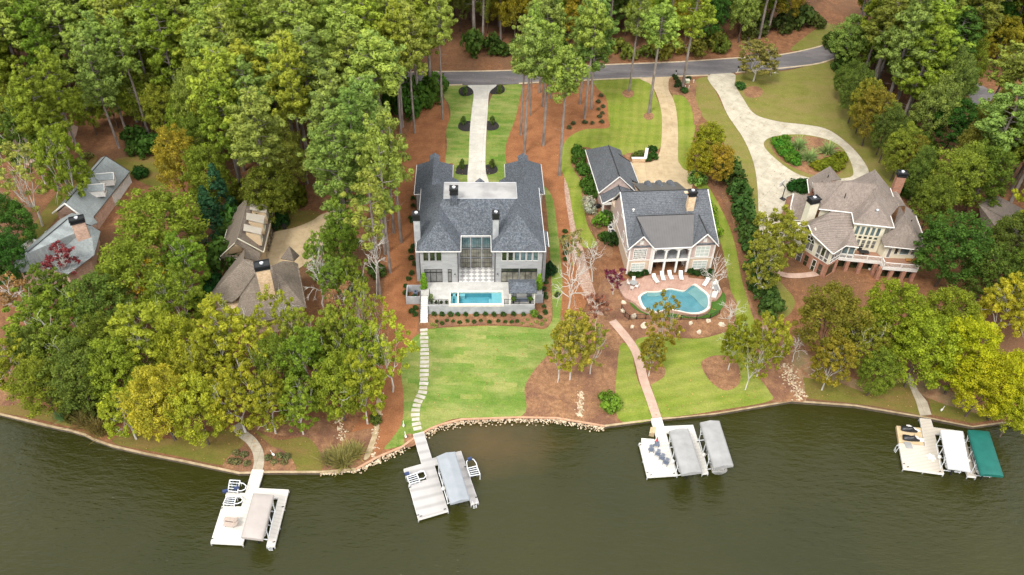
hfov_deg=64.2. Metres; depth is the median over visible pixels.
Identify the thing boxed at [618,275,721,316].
freeform pool terrace
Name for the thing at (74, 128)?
driveway
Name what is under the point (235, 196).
shrub
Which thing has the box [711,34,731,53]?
shrub
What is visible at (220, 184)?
conifer
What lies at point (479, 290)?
pool terrace
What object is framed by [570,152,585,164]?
shrub
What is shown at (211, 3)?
pine tree
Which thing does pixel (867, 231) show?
window
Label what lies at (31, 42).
pine tree
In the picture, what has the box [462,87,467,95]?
young tree
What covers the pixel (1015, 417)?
tree
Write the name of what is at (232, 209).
shrub
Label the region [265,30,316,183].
pine tree
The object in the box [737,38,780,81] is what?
tree
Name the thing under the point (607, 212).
shrub
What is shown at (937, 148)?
shrub
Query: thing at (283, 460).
shrub
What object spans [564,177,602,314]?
gravel path
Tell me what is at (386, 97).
shrub
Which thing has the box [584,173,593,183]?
shrub
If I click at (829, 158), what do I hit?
hedge plant
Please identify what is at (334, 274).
tree
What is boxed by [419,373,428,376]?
stepping stone
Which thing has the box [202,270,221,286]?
hedge plant
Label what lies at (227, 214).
shrub
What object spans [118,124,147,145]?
shrub
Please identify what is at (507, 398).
lawn
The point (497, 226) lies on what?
lake house
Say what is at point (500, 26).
pine tree
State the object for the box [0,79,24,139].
tree
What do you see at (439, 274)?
glass door
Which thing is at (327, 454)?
reeds
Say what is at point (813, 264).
window
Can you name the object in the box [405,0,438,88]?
pine tree
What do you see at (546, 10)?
pine tree
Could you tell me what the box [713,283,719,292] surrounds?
outdoor sofa
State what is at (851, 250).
window
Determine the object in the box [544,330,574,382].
tree
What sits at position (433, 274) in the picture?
glass door
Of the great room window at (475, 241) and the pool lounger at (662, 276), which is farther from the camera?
the pool lounger at (662, 276)
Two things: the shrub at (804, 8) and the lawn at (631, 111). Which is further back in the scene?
the shrub at (804, 8)
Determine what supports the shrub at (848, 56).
on the ground at (454, 58)
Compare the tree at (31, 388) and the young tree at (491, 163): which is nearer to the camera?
the tree at (31, 388)
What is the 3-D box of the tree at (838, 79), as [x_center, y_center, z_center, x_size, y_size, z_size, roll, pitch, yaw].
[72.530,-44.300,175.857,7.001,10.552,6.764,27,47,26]
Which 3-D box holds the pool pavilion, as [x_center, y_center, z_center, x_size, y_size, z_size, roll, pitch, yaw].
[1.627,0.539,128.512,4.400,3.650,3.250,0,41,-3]
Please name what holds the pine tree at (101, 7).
on the ground at (454, 58)
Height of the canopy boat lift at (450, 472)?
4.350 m
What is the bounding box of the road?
[313,46,837,84]
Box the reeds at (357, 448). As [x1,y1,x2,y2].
[339,436,371,461]
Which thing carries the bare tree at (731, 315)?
on the lawn at (700, 386)
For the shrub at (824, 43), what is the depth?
195.67 m
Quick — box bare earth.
[790,349,988,414]
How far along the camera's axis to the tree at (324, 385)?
107.44 m
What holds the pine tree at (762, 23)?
on the ground at (454, 58)
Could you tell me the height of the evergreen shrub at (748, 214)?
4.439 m
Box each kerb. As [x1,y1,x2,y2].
[331,45,822,72]
[519,77,641,83]
[679,74,708,76]
[735,58,835,72]
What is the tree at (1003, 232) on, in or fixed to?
on the ground at (454, 58)
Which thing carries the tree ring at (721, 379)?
on the lawn at (700, 386)
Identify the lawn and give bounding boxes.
[0,403,71,426]
[3,155,96,285]
[112,429,243,464]
[115,157,177,186]
[255,431,322,470]
[274,210,320,230]
[384,187,562,448]
[442,85,472,181]
[485,84,521,181]
[561,79,661,247]
[615,343,651,422]
[635,331,772,416]
[673,95,755,350]
[695,77,794,317]
[735,60,907,198]
[764,134,852,177]
[790,23,832,50]
[803,377,925,415]
[928,398,993,422]
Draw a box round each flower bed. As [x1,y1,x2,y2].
[223,449,253,471]
[263,447,295,470]
[404,434,415,446]
[571,148,612,257]
[625,150,658,161]
[668,77,701,124]
[695,153,740,238]
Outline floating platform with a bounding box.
[895,426,923,445]
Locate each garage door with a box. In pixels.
[112,187,121,205]
[118,181,126,197]
[123,175,131,189]
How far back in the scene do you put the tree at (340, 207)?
129.89 m
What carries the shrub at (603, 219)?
on the flower bed at (608, 251)
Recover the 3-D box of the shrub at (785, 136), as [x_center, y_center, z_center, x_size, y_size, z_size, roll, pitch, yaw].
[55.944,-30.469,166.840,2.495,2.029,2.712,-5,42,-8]
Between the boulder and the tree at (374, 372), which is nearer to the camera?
the tree at (374, 372)
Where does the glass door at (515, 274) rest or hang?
in the lake house at (497, 226)
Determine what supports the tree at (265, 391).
on the bark mulch at (320, 429)
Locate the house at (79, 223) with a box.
[13,156,131,286]
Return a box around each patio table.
[630,280,636,285]
[859,250,868,254]
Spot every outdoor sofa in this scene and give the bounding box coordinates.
[516,296,527,301]
[711,290,717,297]
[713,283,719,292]
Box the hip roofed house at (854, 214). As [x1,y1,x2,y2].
[782,166,925,282]
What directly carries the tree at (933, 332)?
on the ground at (454, 58)
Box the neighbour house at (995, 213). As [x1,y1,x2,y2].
[979,196,1023,253]
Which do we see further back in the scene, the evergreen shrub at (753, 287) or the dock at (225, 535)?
the evergreen shrub at (753, 287)
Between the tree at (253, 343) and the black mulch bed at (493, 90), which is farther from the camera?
the black mulch bed at (493, 90)
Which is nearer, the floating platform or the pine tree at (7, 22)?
the floating platform
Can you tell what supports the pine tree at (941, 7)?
on the ground at (454, 58)
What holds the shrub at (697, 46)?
on the ground at (454, 58)
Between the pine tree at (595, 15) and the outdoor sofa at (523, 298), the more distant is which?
the pine tree at (595, 15)
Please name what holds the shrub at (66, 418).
on the ground at (454, 58)
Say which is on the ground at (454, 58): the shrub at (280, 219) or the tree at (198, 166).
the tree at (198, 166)
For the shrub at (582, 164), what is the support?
on the flower bed at (608, 251)
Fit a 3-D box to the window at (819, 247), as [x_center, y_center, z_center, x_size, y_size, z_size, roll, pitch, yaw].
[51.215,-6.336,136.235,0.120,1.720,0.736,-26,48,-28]
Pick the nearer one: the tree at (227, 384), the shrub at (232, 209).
the tree at (227, 384)
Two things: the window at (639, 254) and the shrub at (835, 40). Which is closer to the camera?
the window at (639, 254)
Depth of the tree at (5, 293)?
122.16 m
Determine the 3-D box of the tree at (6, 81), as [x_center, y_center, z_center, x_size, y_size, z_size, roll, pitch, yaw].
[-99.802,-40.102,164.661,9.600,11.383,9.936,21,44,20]
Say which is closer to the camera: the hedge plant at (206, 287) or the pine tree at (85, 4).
the hedge plant at (206, 287)
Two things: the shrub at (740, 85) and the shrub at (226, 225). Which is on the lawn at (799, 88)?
the shrub at (740, 85)
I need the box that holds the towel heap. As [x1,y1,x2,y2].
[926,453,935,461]
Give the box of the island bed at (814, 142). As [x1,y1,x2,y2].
[772,136,842,174]
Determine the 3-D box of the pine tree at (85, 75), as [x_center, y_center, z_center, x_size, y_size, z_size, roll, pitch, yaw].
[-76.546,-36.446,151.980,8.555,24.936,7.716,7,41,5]
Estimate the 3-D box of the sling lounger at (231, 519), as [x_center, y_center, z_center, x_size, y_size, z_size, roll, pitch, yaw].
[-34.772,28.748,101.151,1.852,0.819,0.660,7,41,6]
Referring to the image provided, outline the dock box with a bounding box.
[641,438,654,445]
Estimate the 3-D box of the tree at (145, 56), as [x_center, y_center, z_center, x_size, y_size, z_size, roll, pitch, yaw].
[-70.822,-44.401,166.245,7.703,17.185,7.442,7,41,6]
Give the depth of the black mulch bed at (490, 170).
157.77 m
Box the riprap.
[320,418,604,475]
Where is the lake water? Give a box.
[0,401,1023,574]
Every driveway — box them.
[13,125,77,165]
[267,211,342,267]
[467,85,496,181]
[632,76,692,188]
[708,73,868,241]
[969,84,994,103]
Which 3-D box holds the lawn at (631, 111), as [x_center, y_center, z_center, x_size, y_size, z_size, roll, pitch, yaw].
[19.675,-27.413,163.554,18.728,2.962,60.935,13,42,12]
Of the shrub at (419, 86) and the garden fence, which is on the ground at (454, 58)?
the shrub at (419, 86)
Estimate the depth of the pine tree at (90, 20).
150.27 m
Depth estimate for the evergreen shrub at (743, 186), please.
151.42 m
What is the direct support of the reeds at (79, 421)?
on the ground at (454, 58)
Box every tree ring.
[0,382,23,405]
[622,89,633,97]
[644,359,664,384]
[701,355,740,389]
[744,86,762,97]
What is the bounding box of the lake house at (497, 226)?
[412,153,548,281]
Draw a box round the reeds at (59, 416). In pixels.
[51,408,65,424]
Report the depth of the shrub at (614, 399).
115.72 m
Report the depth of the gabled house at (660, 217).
136.75 m
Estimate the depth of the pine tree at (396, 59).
142.61 m
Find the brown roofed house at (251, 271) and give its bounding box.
[210,200,306,332]
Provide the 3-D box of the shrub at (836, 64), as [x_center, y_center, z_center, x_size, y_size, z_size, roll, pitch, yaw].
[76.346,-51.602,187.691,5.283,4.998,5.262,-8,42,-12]
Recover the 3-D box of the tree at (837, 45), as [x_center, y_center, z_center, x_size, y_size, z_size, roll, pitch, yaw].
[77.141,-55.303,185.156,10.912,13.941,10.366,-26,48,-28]
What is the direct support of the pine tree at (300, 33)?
on the ground at (454, 58)
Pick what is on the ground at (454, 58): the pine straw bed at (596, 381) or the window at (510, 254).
the pine straw bed at (596, 381)
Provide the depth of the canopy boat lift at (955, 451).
109.92 m
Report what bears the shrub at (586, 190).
on the flower bed at (608, 251)
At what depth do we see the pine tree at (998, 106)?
141.99 m
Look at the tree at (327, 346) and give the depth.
111.62 m
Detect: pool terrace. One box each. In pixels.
[420,267,542,322]
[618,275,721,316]
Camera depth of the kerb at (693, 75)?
185.85 m
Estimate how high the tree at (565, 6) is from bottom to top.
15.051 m
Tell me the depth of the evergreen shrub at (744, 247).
140.29 m
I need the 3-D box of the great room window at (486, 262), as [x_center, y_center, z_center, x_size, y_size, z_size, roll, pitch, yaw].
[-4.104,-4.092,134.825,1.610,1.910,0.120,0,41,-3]
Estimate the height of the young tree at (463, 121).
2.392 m
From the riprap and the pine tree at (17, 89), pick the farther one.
the pine tree at (17, 89)
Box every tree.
[0,0,23,73]
[0,33,19,135]
[0,40,16,122]
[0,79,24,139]
[0,96,55,184]
[0,141,56,226]
[0,193,39,246]
[0,227,28,284]
[0,270,30,324]
[0,332,31,390]
[1,283,90,357]
[2,45,22,82]
[2,63,40,93]
[3,70,60,190]
[3,354,71,418]
[4,0,64,120]
[5,325,58,376]
[7,0,48,78]
[7,63,73,184]
[9,88,63,127]
[23,262,73,307]
[26,0,82,81]
[29,118,94,204]
[29,315,92,379]
[30,0,92,108]
[30,45,85,168]
[30,335,115,415]
[35,2,73,92]
[41,239,81,275]
[59,0,87,30]
[59,270,137,330]
[69,83,105,134]
[69,309,128,379]
[70,26,121,147]
[77,0,126,28]
[78,9,130,126]
[82,335,151,408]
[84,0,138,122]
[91,235,169,311]
[93,79,127,127]
[95,10,150,133]
[95,384,148,439]
[103,297,178,381]
[106,0,152,81]
[112,362,199,441]
[113,183,211,268]
[115,48,152,82]
[115,73,150,128]
[117,49,145,94]
[118,257,165,300]
[123,0,178,74]
[127,72,174,125]
[133,0,187,90]
[133,0,191,66]
[138,81,173,130]
[141,47,170,78]
[145,262,205,325]
[149,311,199,376]
[150,123,195,200]
[154,0,195,74]
[159,230,210,296]
[161,342,216,395]
[161,371,231,447]
[164,96,200,143]
[167,17,202,74]
[168,59,211,136]
[175,66,198,91]
[175,111,217,173]
[176,319,236,384]
[178,0,245,30]
[178,142,237,204]
[179,14,230,109]
[182,70,224,152]
[185,46,247,178]
[188,292,259,369]
[194,0,250,90]
[197,0,239,43]
[198,42,245,171]
[198,76,243,186]
[201,38,275,164]
[202,352,267,436]
[224,320,285,389]
[225,84,285,205]
[226,0,272,55]
[227,53,275,126]
[230,0,288,45]
[237,165,274,207]
[239,162,298,227]
[242,368,291,433]
[244,40,288,163]
[249,332,307,389]
[250,284,293,338]
[254,29,304,133]
[259,118,310,186]
[261,0,323,122]
[263,22,346,122]
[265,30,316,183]
[265,47,319,156]
[269,288,297,339]
[270,0,320,42]
[270,373,319,434]
[274,325,332,392]
[278,306,314,367]
[287,85,353,194]
[297,60,362,192]
[301,317,350,375]
[302,229,332,283]
[303,104,368,240]
[304,250,330,307]
[304,347,369,421]
[305,0,317,53]
[312,0,348,55]
[312,0,370,72]
[316,255,354,305]
[316,299,360,358]
[317,2,370,65]
[318,213,357,261]
[321,29,378,154]
[323,25,382,94]
[323,194,360,261]
[326,280,355,327]
[327,85,371,222]
[330,256,368,303]
[330,316,386,368]
[337,74,384,202]
[339,349,387,424]
[340,167,393,296]
[341,28,407,163]
[343,278,376,331]
[347,0,388,109]
[349,113,407,254]
[351,29,406,132]
[358,225,387,295]
[359,309,420,391]
[360,133,413,273]
[361,294,389,337]
[367,0,409,106]
[371,2,415,127]
[371,101,403,233]
[372,0,411,133]
[375,111,413,242]
[387,1,432,133]
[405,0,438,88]
[409,0,439,80]
[421,0,458,119]
[446,0,471,31]
[459,158,464,168]
[460,115,465,124]
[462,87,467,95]
[472,0,477,28]
[475,0,498,33]
[478,0,484,46]
[484,0,523,33]
[489,115,494,124]
[489,159,494,167]
[493,0,530,37]
[497,84,502,94]
[499,0,501,40]
[508,16,536,135]
[509,16,549,153]
[518,0,546,115]
[526,0,553,92]
[531,20,565,145]
[534,0,566,106]
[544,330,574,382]
[545,0,576,98]
[545,44,592,175]
[549,308,596,379]
[552,243,587,319]
[559,228,584,276]
[562,0,586,40]
[563,0,587,42]
[567,0,608,104]
[574,0,619,109]
[577,0,613,118]
[577,319,608,373]
[580,239,605,281]
[584,292,612,330]
[604,268,626,293]
[608,0,616,42]
[613,0,631,35]
[619,0,652,91]
[622,0,656,45]
[637,331,667,375]
[639,0,681,113]
[641,289,684,355]
[648,0,672,38]
[672,0,703,44]
[674,0,717,86]
[685,141,717,178]
[691,120,726,151]
[694,0,731,38]
[700,252,730,306]
[703,142,734,185]
[717,299,747,327]
[717,314,752,369]
[728,0,760,42]
[729,0,769,21]
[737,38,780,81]
[737,337,774,389]
[741,236,785,295]
[743,310,793,376]
[748,204,810,270]
[758,0,767,38]
[764,0,790,13]
[766,0,776,34]
[769,0,805,26]
[791,280,876,360]
[791,332,807,361]
[807,332,860,389]
[827,13,869,62]
[832,58,862,95]
[834,306,891,373]
[837,61,878,123]
[847,24,882,61]
[847,77,884,133]
[850,85,898,145]
[855,345,904,396]
[857,0,866,25]
[857,0,868,18]
[859,0,879,64]
[859,276,932,354]
[861,43,887,70]
[862,0,908,79]
[867,3,905,84]
[868,0,922,73]
[869,99,904,154]
[872,106,912,162]
[874,0,936,103]
[880,121,925,180]
[883,307,968,390]
[886,48,918,90]
[891,12,957,114]
[891,132,929,169]
[892,0,945,101]
[903,144,940,205]
[905,0,976,116]
[905,38,946,111]
[905,173,960,228]
[908,73,962,135]
[911,208,997,286]
[922,284,985,355]
[923,0,972,89]
[924,315,1004,394]
[926,139,991,216]
[927,5,987,120]
[930,41,980,132]
[930,99,979,152]
[933,0,1004,111]
[947,59,981,107]
[948,351,1017,417]
[951,122,1006,167]
[955,138,1020,213]
[957,39,990,92]
[958,242,1023,310]
[962,97,990,128]
[969,88,1017,143]
[969,271,1023,340]
[971,78,1023,201]
[974,7,986,46]
[974,348,1023,419]
[977,21,995,49]
[982,0,1020,57]
[983,210,1023,260]
[984,14,1023,70]
[985,40,1023,99]
[986,0,1023,51]
[991,387,1023,436]
[996,96,1023,180]
[999,0,1023,57]
[1002,55,1023,82]
[1007,121,1023,202]
[1010,164,1023,189]
[1011,188,1023,239]
[1011,248,1023,320]
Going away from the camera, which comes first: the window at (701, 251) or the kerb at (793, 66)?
the window at (701, 251)
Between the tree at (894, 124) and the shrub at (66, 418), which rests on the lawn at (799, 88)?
the tree at (894, 124)
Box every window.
[423,252,428,260]
[429,252,434,260]
[436,252,441,260]
[460,249,469,256]
[460,258,469,266]
[461,238,469,247]
[471,237,480,247]
[471,249,480,256]
[471,258,480,266]
[482,237,490,247]
[482,249,491,256]
[482,258,491,266]
[502,252,506,260]
[508,252,512,260]
[514,252,519,260]
[520,252,525,260]
[527,252,531,260]
[533,252,538,260]
[630,263,644,271]
[632,248,647,259]
[691,260,707,268]
[694,246,710,256]
[795,251,802,261]
[802,242,814,251]
[802,254,809,266]
[806,235,814,244]
[810,259,816,270]
[816,244,821,254]
[816,262,823,275]
[820,247,825,256]
[824,250,829,259]
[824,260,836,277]
[841,247,848,254]
[847,247,854,255]
[854,225,860,234]
[859,226,865,234]
[860,239,865,247]
[864,226,870,235]
[865,240,870,248]
[869,227,876,235]
[870,241,876,248]
[875,228,881,236]
[898,249,909,254]
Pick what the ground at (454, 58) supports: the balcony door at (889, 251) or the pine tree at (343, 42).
the pine tree at (343, 42)
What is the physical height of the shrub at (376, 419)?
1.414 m
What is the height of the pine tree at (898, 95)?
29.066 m
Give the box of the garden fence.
[621,305,719,319]
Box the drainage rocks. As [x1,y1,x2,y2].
[333,363,807,456]
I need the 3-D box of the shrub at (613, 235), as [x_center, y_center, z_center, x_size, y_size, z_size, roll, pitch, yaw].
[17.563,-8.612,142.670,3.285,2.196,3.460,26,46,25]
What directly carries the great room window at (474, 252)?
in the lake house at (497, 226)
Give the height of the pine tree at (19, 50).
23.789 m
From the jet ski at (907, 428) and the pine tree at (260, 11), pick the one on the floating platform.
the jet ski at (907, 428)
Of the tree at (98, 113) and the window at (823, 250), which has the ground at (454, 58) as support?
the tree at (98, 113)
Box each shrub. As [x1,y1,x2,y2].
[0,254,18,275]
[60,406,81,423]
[77,407,93,423]
[87,406,97,423]
[96,407,117,423]
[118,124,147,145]
[124,143,137,156]
[130,165,149,179]
[133,134,155,158]
[139,131,164,154]
[205,237,223,260]
[206,236,238,274]
[213,219,233,239]
[214,210,232,237]
[215,201,237,224]
[226,457,233,464]
[229,181,244,206]
[231,449,239,455]
[232,457,239,465]
[239,451,247,458]
[243,460,250,466]
[264,454,272,460]
[270,458,277,465]
[271,210,290,230]
[275,452,283,458]
[280,458,287,464]
[282,452,290,459]
[285,182,307,210]
[367,262,386,280]
[369,413,381,425]
[380,90,407,112]
[392,83,421,121]
[402,75,426,108]
[412,310,417,316]
[413,84,434,108]
[416,90,428,107]
[421,70,449,91]
[423,77,443,104]
[428,294,433,300]
[459,26,485,58]
[482,31,501,54]
[492,41,509,55]
[506,38,517,53]
[529,309,538,317]
[545,260,556,276]
[545,264,557,275]
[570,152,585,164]
[571,143,585,154]
[574,161,587,172]
[577,165,590,176]
[579,176,591,187]
[581,195,596,208]
[582,185,594,194]
[583,180,595,189]
[583,202,597,215]
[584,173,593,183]
[587,188,597,197]
[591,212,610,227]
[597,231,608,241]
[597,389,623,414]
[600,209,612,221]
[603,230,618,246]
[611,37,629,53]
[620,43,639,59]
[628,271,635,276]
[633,151,642,156]
[635,271,641,276]
[639,40,659,57]
[641,269,648,275]
[647,145,657,151]
[648,31,674,61]
[651,154,658,159]
[671,38,685,53]
[680,86,688,93]
[685,38,707,57]
[687,170,708,185]
[687,268,695,274]
[701,28,726,51]
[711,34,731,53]
[715,156,741,176]
[720,164,748,189]
[726,178,753,202]
[729,194,755,217]
[733,208,758,231]
[734,81,745,90]
[737,224,763,245]
[741,25,757,40]
[741,233,767,254]
[741,255,769,273]
[743,6,769,34]
[746,270,776,294]
[753,285,780,308]
[754,23,768,36]
[757,296,787,321]
[767,13,773,28]
[770,136,781,144]
[773,12,793,33]
[773,139,785,148]
[776,145,784,153]
[777,8,801,28]
[778,149,789,157]
[781,134,791,141]
[782,141,793,149]
[783,151,796,162]
[786,178,807,194]
[788,134,809,152]
[789,158,800,165]
[790,150,801,158]
[791,2,814,30]
[793,178,807,193]
[800,147,821,164]
[804,4,816,23]
[808,12,827,29]
[816,138,840,156]
[822,31,837,44]
[822,32,834,48]
[828,35,846,53]
[830,54,851,73]
[835,48,856,64]
[900,181,918,201]
[921,131,939,157]
[922,142,942,164]
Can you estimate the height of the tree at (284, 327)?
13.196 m
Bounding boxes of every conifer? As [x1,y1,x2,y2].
[196,185,224,243]
[205,163,237,223]
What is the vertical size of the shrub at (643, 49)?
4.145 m
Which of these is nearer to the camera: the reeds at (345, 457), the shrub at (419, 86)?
the reeds at (345, 457)
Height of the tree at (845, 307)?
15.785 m
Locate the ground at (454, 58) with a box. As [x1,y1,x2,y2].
[0,0,1023,471]
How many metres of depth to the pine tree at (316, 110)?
134.05 m
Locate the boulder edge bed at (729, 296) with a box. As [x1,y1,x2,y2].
[716,287,736,319]
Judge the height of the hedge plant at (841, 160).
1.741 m
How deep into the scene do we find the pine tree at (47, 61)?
141.83 m
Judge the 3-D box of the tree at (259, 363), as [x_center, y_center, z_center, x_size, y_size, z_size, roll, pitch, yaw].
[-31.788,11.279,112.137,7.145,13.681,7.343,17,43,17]
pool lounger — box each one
[652,273,658,283]
[660,271,665,280]
[667,270,673,279]
[679,270,683,280]
[702,277,709,286]
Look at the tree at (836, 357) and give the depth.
114.93 m
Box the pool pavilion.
[508,279,536,303]
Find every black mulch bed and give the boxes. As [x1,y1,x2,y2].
[455,164,467,174]
[458,121,470,130]
[459,86,473,95]
[485,164,497,173]
[487,121,498,129]
[490,85,504,93]
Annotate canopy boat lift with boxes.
[241,493,274,540]
[436,452,469,504]
[668,428,701,475]
[698,420,733,469]
[936,430,969,473]
[965,430,1003,477]
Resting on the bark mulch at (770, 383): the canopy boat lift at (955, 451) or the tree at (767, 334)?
the tree at (767, 334)
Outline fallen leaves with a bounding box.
[4,73,1021,467]
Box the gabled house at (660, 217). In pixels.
[585,145,718,273]
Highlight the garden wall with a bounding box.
[631,148,648,161]
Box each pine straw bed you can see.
[352,99,448,456]
[505,84,608,316]
[522,314,625,424]
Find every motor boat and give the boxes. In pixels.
[706,447,727,474]
[942,447,955,474]
[970,445,982,479]
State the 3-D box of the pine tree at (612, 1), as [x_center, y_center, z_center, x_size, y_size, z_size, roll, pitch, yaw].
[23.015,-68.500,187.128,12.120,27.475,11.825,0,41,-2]
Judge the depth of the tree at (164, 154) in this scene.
140.32 m
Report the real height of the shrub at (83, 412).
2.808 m
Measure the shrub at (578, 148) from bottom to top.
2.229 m
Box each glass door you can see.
[424,272,430,281]
[430,272,436,281]
[436,272,442,281]
[448,272,451,281]
[501,272,506,281]
[507,272,512,281]
[513,272,518,278]
[519,272,524,278]
[525,272,530,278]
[531,272,536,278]
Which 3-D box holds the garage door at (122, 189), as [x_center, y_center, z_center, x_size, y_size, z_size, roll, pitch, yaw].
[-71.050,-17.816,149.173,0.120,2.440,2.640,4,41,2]
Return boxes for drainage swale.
[364,398,381,459]
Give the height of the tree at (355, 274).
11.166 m
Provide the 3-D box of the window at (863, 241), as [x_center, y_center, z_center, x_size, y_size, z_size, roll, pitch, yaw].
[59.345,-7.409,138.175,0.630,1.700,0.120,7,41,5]
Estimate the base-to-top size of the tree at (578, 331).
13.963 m
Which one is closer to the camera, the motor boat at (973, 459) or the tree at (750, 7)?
the motor boat at (973, 459)
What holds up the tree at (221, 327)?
on the ground at (454, 58)
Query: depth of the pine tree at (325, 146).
126.41 m
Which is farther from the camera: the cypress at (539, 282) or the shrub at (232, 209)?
the shrub at (232, 209)
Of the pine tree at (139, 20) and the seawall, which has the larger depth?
the pine tree at (139, 20)
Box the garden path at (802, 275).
[774,270,818,277]
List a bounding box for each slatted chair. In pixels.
[648,444,653,452]
[654,449,660,456]
[659,453,664,460]
[662,457,668,466]
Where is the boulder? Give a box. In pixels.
[718,322,725,326]
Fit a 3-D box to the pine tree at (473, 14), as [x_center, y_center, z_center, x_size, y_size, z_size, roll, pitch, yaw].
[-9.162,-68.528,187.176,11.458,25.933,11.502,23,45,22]
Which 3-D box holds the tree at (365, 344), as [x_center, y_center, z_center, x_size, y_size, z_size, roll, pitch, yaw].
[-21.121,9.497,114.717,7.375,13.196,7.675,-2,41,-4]
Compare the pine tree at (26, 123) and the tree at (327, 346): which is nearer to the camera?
the tree at (327, 346)
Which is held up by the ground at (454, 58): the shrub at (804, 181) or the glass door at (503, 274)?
the shrub at (804, 181)
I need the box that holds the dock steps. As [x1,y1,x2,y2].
[649,426,655,436]
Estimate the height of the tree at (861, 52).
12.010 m
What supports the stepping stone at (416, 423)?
on the lawn at (507, 398)
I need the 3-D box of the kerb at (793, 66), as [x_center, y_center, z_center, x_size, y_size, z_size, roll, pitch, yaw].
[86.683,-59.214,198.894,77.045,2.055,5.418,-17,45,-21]
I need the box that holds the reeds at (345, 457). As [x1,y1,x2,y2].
[327,438,358,474]
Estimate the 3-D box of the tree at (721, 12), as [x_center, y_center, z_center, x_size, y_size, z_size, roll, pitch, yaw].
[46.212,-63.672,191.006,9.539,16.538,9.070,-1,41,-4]
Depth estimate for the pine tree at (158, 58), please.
150.95 m
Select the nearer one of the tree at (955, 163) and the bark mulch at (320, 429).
the bark mulch at (320, 429)
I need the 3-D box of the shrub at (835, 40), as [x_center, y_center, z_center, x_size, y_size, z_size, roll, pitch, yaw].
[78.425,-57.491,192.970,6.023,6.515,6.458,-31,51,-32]
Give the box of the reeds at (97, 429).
[80,414,110,444]
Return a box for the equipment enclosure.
[406,285,420,303]
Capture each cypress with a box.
[420,272,427,289]
[536,273,542,289]
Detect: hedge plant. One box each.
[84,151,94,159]
[185,297,203,315]
[193,288,211,306]
[197,283,214,297]
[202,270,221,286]
[711,203,717,213]
[716,225,723,235]
[809,159,823,170]
[817,157,831,167]
[817,161,830,169]
[825,156,836,169]
[828,162,840,173]
[831,151,848,161]
[832,157,845,163]
[832,161,845,170]
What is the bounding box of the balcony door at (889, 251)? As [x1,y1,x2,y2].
[885,248,892,257]
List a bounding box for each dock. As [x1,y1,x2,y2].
[210,469,289,550]
[403,431,478,521]
[638,417,707,479]
[894,418,976,479]
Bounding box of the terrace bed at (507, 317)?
[427,292,551,327]
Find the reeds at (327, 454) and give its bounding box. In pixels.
[312,446,339,466]
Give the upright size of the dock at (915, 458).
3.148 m
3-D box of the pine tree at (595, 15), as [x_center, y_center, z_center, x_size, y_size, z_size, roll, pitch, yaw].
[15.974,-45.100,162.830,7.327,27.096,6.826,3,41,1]
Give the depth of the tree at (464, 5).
193.21 m
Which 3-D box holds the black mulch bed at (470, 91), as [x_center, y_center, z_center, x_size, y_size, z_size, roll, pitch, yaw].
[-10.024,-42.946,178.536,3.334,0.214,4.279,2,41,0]
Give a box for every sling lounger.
[223,516,238,522]
[223,521,238,527]
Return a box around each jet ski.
[901,425,917,432]
[902,434,919,441]
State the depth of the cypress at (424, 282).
129.84 m
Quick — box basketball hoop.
[779,180,785,200]
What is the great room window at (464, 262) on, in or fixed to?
in the lake house at (497, 226)
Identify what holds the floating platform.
on the lake water
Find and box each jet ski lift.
[222,489,242,506]
[228,480,246,494]
[404,470,425,484]
[466,457,479,476]
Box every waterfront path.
[234,422,263,469]
[609,319,660,417]
[908,376,931,415]
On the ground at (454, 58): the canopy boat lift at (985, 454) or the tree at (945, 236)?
the tree at (945, 236)
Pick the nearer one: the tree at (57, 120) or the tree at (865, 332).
the tree at (865, 332)
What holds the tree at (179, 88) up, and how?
on the ground at (454, 58)
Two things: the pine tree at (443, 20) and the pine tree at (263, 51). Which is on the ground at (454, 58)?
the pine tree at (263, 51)
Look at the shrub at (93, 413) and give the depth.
111.27 m
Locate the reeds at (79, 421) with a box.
[60,405,103,431]
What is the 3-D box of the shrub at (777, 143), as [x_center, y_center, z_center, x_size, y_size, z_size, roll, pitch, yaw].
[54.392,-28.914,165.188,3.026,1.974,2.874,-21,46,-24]
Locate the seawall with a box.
[0,401,1017,475]
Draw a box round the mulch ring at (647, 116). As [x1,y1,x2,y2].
[644,113,653,119]
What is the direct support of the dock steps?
attached to the dock at (654, 467)
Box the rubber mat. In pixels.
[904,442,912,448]
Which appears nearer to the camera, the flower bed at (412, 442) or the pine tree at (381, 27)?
the flower bed at (412, 442)
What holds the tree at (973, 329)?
on the ground at (454, 58)
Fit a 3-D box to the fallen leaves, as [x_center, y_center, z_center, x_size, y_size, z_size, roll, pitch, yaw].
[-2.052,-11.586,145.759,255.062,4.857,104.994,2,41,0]
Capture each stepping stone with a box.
[411,408,419,411]
[412,421,420,425]
[413,398,422,403]
[413,426,421,430]
[415,394,425,398]
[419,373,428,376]
[420,360,428,363]
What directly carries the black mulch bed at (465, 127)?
on the lawn at (457, 143)
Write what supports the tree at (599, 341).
on the pine straw bed at (596, 381)
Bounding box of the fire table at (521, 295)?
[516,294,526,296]
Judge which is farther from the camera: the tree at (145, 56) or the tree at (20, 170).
the tree at (145, 56)
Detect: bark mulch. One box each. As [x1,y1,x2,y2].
[254,417,373,470]
[597,275,806,401]
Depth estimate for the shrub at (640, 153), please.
161.78 m
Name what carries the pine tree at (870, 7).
on the ground at (454, 58)

